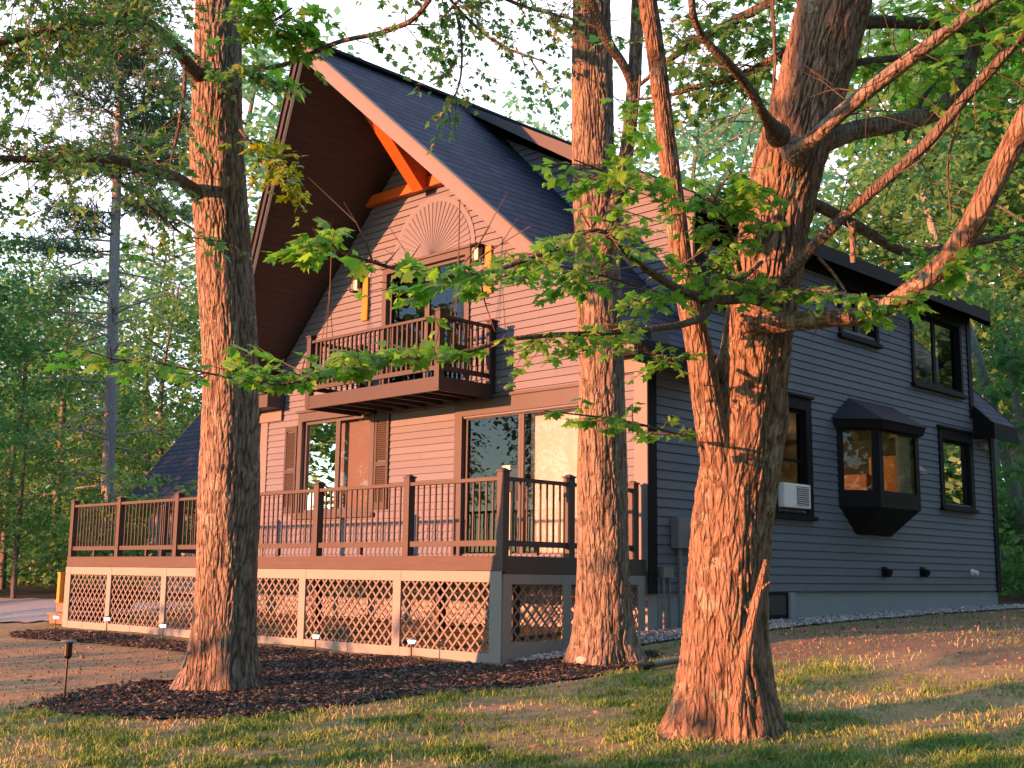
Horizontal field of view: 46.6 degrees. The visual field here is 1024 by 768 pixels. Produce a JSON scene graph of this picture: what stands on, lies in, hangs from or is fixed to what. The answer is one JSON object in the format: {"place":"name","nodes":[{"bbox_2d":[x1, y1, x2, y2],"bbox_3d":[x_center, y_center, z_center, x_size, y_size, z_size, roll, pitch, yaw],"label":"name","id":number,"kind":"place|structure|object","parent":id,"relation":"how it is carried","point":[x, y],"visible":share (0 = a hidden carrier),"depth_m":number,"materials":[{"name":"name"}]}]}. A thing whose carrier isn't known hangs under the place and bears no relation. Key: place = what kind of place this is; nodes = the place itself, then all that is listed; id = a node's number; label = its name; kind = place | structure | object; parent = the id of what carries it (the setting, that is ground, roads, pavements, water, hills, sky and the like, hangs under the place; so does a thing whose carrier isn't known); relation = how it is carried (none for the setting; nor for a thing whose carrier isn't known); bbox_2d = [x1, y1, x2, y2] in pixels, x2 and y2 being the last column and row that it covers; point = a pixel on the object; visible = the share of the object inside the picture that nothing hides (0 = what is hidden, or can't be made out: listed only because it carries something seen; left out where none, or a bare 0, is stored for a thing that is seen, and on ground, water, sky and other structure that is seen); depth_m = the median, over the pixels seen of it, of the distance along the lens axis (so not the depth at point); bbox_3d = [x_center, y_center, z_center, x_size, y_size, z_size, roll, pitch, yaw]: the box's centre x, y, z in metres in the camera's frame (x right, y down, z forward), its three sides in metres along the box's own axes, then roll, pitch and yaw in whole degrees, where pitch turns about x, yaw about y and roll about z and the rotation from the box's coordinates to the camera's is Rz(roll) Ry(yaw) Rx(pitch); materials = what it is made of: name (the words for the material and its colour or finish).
{"place":"outdoors","nodes":[
{"label":"outdoors","id":0,"kind":"place"},
{"bbox_2d":[0,598,190,621],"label":"driveway","id":1,"kind":"structure","parent":0,"point":[29,609],"depth_m":25.26,"materials":[{"name":"asphalt"}]},
{"bbox_2d":[0,0,1020,479],"label":"sky","id":2,"kind":"structure","parent":0,"point":[361,21],"materials":[{"name":"white"}]},
{"bbox_2d":[0,561,1023,767],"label":"ground","id":3,"kind":"structure","parent":0,"point":[170,668],"depth_m":11.50,"materials":[{"name":"green plant"}]},
{"bbox_2d":[0,270,65,478],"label":"forest tree","id":4,"kind":"object","parent":3,"relation":"on","point":[20,337],"visible":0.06,"depth_m":52.55,"materials":[{"name":"green plant"}]},
{"bbox_2d":[0,184,74,497],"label":"forest tree","id":5,"kind":"object","parent":3,"relation":"on","point":[15,341],"visible":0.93,"depth_m":33.76,"materials":[{"name":"green plant"}]},
{"bbox_2d":[0,381,91,598],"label":"forest tree","id":6,"kind":"object","parent":3,"relation":"on","point":[20,499],"visible":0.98,"depth_m":29.52,"materials":[{"name":"green plant"}]},
{"bbox_2d":[0,200,105,588],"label":"forest tree","id":7,"kind":"object","parent":3,"relation":"on","point":[48,350],"visible":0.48,"depth_m":37.81,"materials":[{"name":"green plant"}]},
{"bbox_2d":[0,193,136,575],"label":"forest tree","id":8,"kind":"object","parent":3,"relation":"on","point":[86,270],"visible":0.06,"depth_m":60.62,"materials":[{"name":"green plant"}]},
{"bbox_2d":[0,252,158,583],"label":"forest tree","id":9,"kind":"object","parent":3,"relation":"on","point":[85,420],"visible":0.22,"depth_m":46.49,"materials":[{"name":"green plant"}]},
{"bbox_2d":[48,572,135,623],"bbox_3d":[-8.020,4.046,22.520,0.750,0.940,1.520,-8,-13,44],"label":"deck stair","id":10,"kind":"object","parent":3,"relation":"on","point":[59,600],"visible":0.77,"depth_m":22.14,"materials":[{"name":"beige wood"}]},
{"bbox_2d":[0,0,199,587],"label":"pine tree","id":11,"kind":"object","parent":3,"relation":"on","point":[129,63],"visible":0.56,"depth_m":36.82,"materials":[{"name":"green plant"}]},
{"bbox_2d":[103,616,110,631],"bbox_3d":[-6.759,4.036,19.823,0.139,0.330,0.139,-8,-13,44],"label":"path light","id":12,"kind":"object","parent":3,"relation":"on","point":[107,617],"visible":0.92,"depth_m":19.81,"materials":[{"name":"white plastic"}]},
{"bbox_2d":[49,377,175,545],"bbox_3d":[-13.258,3.205,39.278,3.928,7.299,4.402,-5,-11,32],"label":"forest tree","id":13,"kind":"object","parent":3,"relation":"on","point":[126,426],"visible":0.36,"depth_m":39.41,"materials":[{"name":"green plant"}]},
{"bbox_2d":[40,226,201,578],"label":"forest tree","id":14,"kind":"object","parent":3,"relation":"on","point":[125,299],"visible":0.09,"depth_m":57.67,"materials":[{"name":"green plant"}]},
{"bbox_2d":[81,229,202,466],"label":"forest tree","id":15,"kind":"object","parent":3,"relation":"on","point":[192,353],"visible":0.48,"depth_m":45.62,"materials":[{"name":"green plant"}]},
{"bbox_2d":[129,413,260,594],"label":"garage","id":16,"kind":"structure","parent":3,"relation":"on","point":[178,462],"depth_m":34.23,"materials":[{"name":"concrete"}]},
{"bbox_2d":[88,0,353,342],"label":"forest tree","id":17,"kind":"object","parent":3,"relation":"on","point":[250,93],"visible":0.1,"depth_m":55.75,"materials":[{"name":"green plant"}]},
{"bbox_2d":[154,5,361,324],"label":"forest tree","id":18,"kind":"object","parent":3,"relation":"on","point":[337,10],"visible":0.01,"depth_m":59.62,"materials":[{"name":"green plant"}]},
{"bbox_2d":[7,628,665,720],"bbox_3d":[-4.650,3.557,15.754,12.560,0.409,6.320,-8,-13,44],"label":"mulch bed","id":19,"kind":"object","parent":3,"relation":"on","point":[285,700],"visible":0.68,"depth_m":12.29,"materials":[{"name":"brown wood"}]},
{"bbox_2d":[53,614,58,628],"bbox_3d":[-8.052,4.232,20.974,0.139,0.330,0.139,-8,-13,44],"label":"path light","id":20,"kind":"object","parent":19,"relation":"on","point":[55,616],"visible":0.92,"depth_m":20.96,"materials":[{"name":"white plastic"}]},
{"bbox_2d":[61,640,76,697],"bbox_3d":[-4.391,2.846,11.723,0.155,0.630,0.155,-8,-13,44],"label":"path light","id":21,"kind":"object","parent":19,"relation":"on","point":[68,647],"visible":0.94,"depth_m":11.72,"materials":[{"name":"black metal"}]},
{"bbox_2d":[159,622,166,639],"bbox_3d":[-5.357,3.823,18.224,0.139,0.330,0.139,-8,-13,44],"label":"path light","id":22,"kind":"object","parent":19,"relation":"on","point":[162,624],"visible":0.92,"depth_m":18.21,"materials":[{"name":"white plastic"}]},
{"bbox_2d":[0,0,629,690],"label":"maple tree","id":23,"kind":"object","parent":19,"relation":"on","point":[222,650],"visible":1,"depth_m":12.18,"materials":[{"name":"green plant"}]},
{"bbox_2d":[311,633,319,651],"bbox_3d":[-2.597,3.452,15.702,0.139,0.330,0.139,-8,-13,44],"label":"path light","id":24,"kind":"object","parent":19,"relation":"on","point":[315,635],"visible":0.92,"depth_m":15.69,"materials":[{"name":"white plastic"}]},
{"bbox_2d":[406,637,416,659],"bbox_3d":[-1.226,3.254,14.471,0.139,0.330,0.139,-8,-13,44],"label":"path light","id":25,"kind":"object","parent":19,"relation":"on","point":[411,640],"visible":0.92,"depth_m":14.46,"materials":[{"name":"white plastic"}]},
{"bbox_2d":[406,0,647,665],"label":"maple tree","id":26,"kind":"object","parent":19,"relation":"on","point":[603,630],"visible":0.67,"depth_m":13.47,"materials":[{"name":"brown plant"}]},
{"bbox_2d":[575,656,586,664],"bbox_3d":[0.797,3.116,13.385,0.180,0.128,0.147,-8,-13,44],"label":"stone","id":27,"kind":"object","parent":19,"relation":"on","point":[580,660],"visible":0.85,"depth_m":13.33,"materials":[{"name":"beige stone"}]},
{"bbox_2d":[62,468,645,663],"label":"deck","id":28,"kind":"structure","parent":3,"relation":"on","point":[503,573],"depth_m":15.86,"materials":[{"name":"brown paint"}]},
{"bbox_2d":[502,465,518,555],"bbox_3d":[-0.025,1.562,14.617,0.140,1.110,0.160,-8,-13,44],"label":"deck lamp","id":29,"kind":"object","parent":28,"relation":"on","point":[514,472],"visible":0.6,"depth_m":14.61,"materials":[{"name":"beige metal"}]},
{"bbox_2d":[0,464,1023,596],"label":"undergrowth","id":30,"kind":"object","parent":3,"relation":"on","point":[1012,572],"visible":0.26,"depth_m":33.75,"materials":[{"name":"green plant"}]},
{"bbox_2d":[0,102,1023,576],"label":"wood","id":31,"kind":"object","parent":3,"relation":"on","point":[38,486],"visible":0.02,"depth_m":59.10,"materials":[{"name":"green plant"}]},
{"bbox_2d":[0,602,1023,707],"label":"dirt clods","id":32,"kind":"object","parent":3,"relation":"on","point":[167,675],"visible":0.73,"depth_m":14.78,"materials":[{"name":"brown soil"}]},
{"bbox_2d":[7,610,1023,767],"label":"fallen leaves","id":33,"kind":"object","parent":3,"relation":"on","point":[532,746],"visible":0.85,"depth_m":10.44,"materials":[{"name":"brown plant"}]},
{"bbox_2d":[42,0,1023,742],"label":"maple tree","id":34,"kind":"object","parent":3,"relation":"on","point":[738,388],"visible":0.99,"depth_m":8.68,"materials":[{"name":"green plant"}]},
{"bbox_2d":[731,559,769,712],"bbox_3d":[1.664,1.753,8.296,0.285,1.052,0.102,1,-9,-3],"label":"dead branch","id":35,"kind":"object","parent":34,"relation":"attached to","point":[740,677],"visible":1,"depth_m":8.25,"materials":[{"name":"brown wood"}]},
{"bbox_2d":[489,45,659,173],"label":"forest tree","id":36,"kind":"object","parent":3,"relation":"on","point":[565,104],"visible":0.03,"depth_m":58.19,"materials":[{"name":"green plant"}]},
{"bbox_2d":[251,42,1018,631],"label":"house","id":37,"kind":"structure","parent":3,"relation":"on","point":[889,452],"depth_m":19.95,"materials":[{"name":"paint"}]},
{"bbox_2d":[322,211,332,382],"bbox_3d":[-3.159,-1.527,20.626,0.340,3.048,0.346,-8,-13,44],"label":"hanging planter","id":38,"kind":"object","parent":37,"relation":"hanging from","point":[329,300],"visible":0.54,"depth_m":20.60,"materials":[{"name":"black metal"}]},
{"bbox_2d":[292,410,375,519],"bbox_3d":[-3.093,1.394,21.173,2.320,1.995,0.320,-8,-13,44],"label":"window","id":39,"kind":"structure","parent":37,"relation":"in","point":[335,450],"depth_m":21.28,"materials":[{"name":"glass"}]},
{"bbox_2d":[379,243,471,384],"bbox_3d":[-1.429,-0.983,19.889,2.300,2.345,0.225,-8,-13,44],"label":"balcony door","id":40,"kind":"structure","parent":37,"relation":"in","point":[449,256],"depth_m":19.92,"materials":[{"name":"paint"}]},
{"bbox_2d":[446,199,467,361],"bbox_3d":[-0.824,-1.928,18.382,0.340,3.190,0.346,-8,-13,44],"label":"hanging planter","id":41,"kind":"object","parent":37,"relation":"hanging from","point":[460,347],"visible":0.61,"depth_m":18.28,"materials":[{"name":"black metal"}]},
{"bbox_2d":[451,383,578,556],"bbox_3d":[0.162,1.370,17.978,2.900,2.515,0.325,-8,-13,44],"label":"sliding door","id":42,"kind":"structure","parent":37,"relation":"in","point":[553,447],"depth_m":17.91,"materials":[{"name":"paint"}]},
{"bbox_2d":[699,225,731,309],"bbox_3d":[3.264,-1.678,18.150,0.240,1.165,1.550,-8,-13,44],"label":"window","id":43,"kind":"structure","parent":37,"relation":"in","point":[715,243],"depth_m":17.94,"materials":[{"name":"black paint"}]},
{"bbox_2d":[768,592,795,620],"bbox_3d":[3.954,3.402,17.988,0.180,0.500,1.320,-8,-13,44],"label":"basement window","id":44,"kind":"structure","parent":37,"relation":"in","point":[781,604],"depth_m":18.24,"materials":[{"name":"black glass"}]},
{"bbox_2d":[778,482,810,509],"bbox_3d":[4.412,1.770,18.765,0.252,0.380,0.780,-8,-13,44],"label":"air conditioner","id":45,"kind":"object","parent":37,"relation":"attached to","point":[794,496],"visible":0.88,"depth_m":18.61,"materials":[{"name":"white plastic"}]},
{"bbox_2d":[775,391,818,520],"bbox_3d":[4.401,1.142,18.913,0.240,2.025,1.340,-8,-13,44],"label":"window","id":46,"kind":"structure","parent":37,"relation":"in","point":[799,404],"depth_m":19.20,"materials":[{"name":"black paint"}]},
{"bbox_2d":[837,277,883,348],"bbox_3d":[6.076,-1.228,20.995,0.240,1.045,1.500,-8,-13,44],"label":"window","id":47,"kind":"structure","parent":37,"relation":"in","point":[851,287],"depth_m":20.96,"materials":[{"name":"black paint"}]},
{"bbox_2d":[832,398,926,536],"bbox_3d":[6.524,1.449,20.585,0.695,2.320,2.860,-8,-13,44],"label":"bay window","id":48,"kind":"structure","parent":37,"relation":"in","point":[876,511],"depth_m":20.13,"materials":[{"name":"black paint"}]},
{"bbox_2d":[908,303,967,398],"bbox_3d":[8.224,-0.607,23.127,0.240,1.585,2.300,-8,-13,44],"label":"window","id":49,"kind":"structure","parent":37,"relation":"in","point":[939,319],"depth_m":23.33,"materials":[{"name":"black paint"}]},
{"bbox_2d":[936,424,979,513],"bbox_3d":[8.643,1.683,23.225,0.240,1.625,1.600,-8,-13,44],"label":"window","id":50,"kind":"structure","parent":37,"relation":"in","point":[956,458],"depth_m":23.30,"materials":[{"name":"black paint"}]},
{"bbox_2d":[637,657,678,670],"bbox_3d":[1.663,3.025,12.899,0.742,0.151,0.087,7,-11,-35],"label":"drain pipe","id":51,"kind":"object","parent":3,"relation":"on","point":[648,665],"visible":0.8,"depth_m":12.79,"materials":[{"name":"black plastic"}]},
{"bbox_2d":[614,100,769,208],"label":"forest tree","id":52,"kind":"object","parent":3,"relation":"on","point":[701,155],"visible":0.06,"depth_m":55.26,"materials":[{"name":"green plant"}]},
{"bbox_2d":[651,49,874,246],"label":"forest tree","id":53,"kind":"object","parent":3,"relation":"on","point":[732,150],"visible":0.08,"depth_m":60.99,"materials":[{"name":"green plant"}]},
{"bbox_2d":[509,603,1023,661],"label":"gravel strip","id":54,"kind":"object","parent":3,"relation":"on","point":[677,637],"visible":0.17,"depth_m":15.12,"materials":[{"name":"grey gravel"}]},
{"bbox_2d":[704,0,1022,332],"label":"forest tree","id":55,"kind":"object","parent":3,"relation":"on","point":[863,50],"visible":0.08,"depth_m":47.38,"materials":[{"name":"green plant"}]},
{"bbox_2d":[808,15,1023,463],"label":"forest tree","id":56,"kind":"object","parent":3,"relation":"on","point":[998,132],"visible":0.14,"depth_m":43.87,"materials":[{"name":"green plant"}]},
{"bbox_2d":[818,112,1023,557],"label":"birch tree","id":57,"kind":"object","parent":3,"relation":"on","point":[867,179],"visible":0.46,"depth_m":30.55,"materials":[{"name":"green plant"}]},
{"bbox_2d":[824,3,1023,585],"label":"forest tree","id":58,"kind":"object","parent":3,"relation":"on","point":[1017,450],"visible":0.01,"depth_m":51.19,"materials":[{"name":"green plant"}]},
{"bbox_2d":[847,3,1023,322],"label":"forest tree","id":59,"kind":"object","parent":3,"relation":"on","point":[1004,191],"visible":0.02,"depth_m":46.49,"materials":[{"name":"green plant"}]},
{"bbox_2d":[854,0,1023,334],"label":"forest tree","id":60,"kind":"object","parent":3,"relation":"on","point":[921,226],"visible":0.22,"depth_m":39.47,"materials":[{"name":"green plant"}]},
{"bbox_2d":[914,242,1023,560],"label":"birch tree","id":61,"kind":"object","parent":3,"relation":"on","point":[1005,306],"visible":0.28,"depth_m":33.75,"materials":[{"name":"green plant"}]},
{"bbox_2d":[930,290,1023,564],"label":"birch tree","id":62,"kind":"object","parent":3,"relation":"on","point":[1004,362],"visible":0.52,"depth_m":29.52,"materials":[{"name":"green plant"}]},
{"bbox_2d":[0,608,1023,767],"bbox_3d":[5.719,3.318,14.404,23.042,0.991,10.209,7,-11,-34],"label":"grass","id":63,"kind":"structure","parent":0,"point":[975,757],"depth_m":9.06,"materials":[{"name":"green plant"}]}
]}

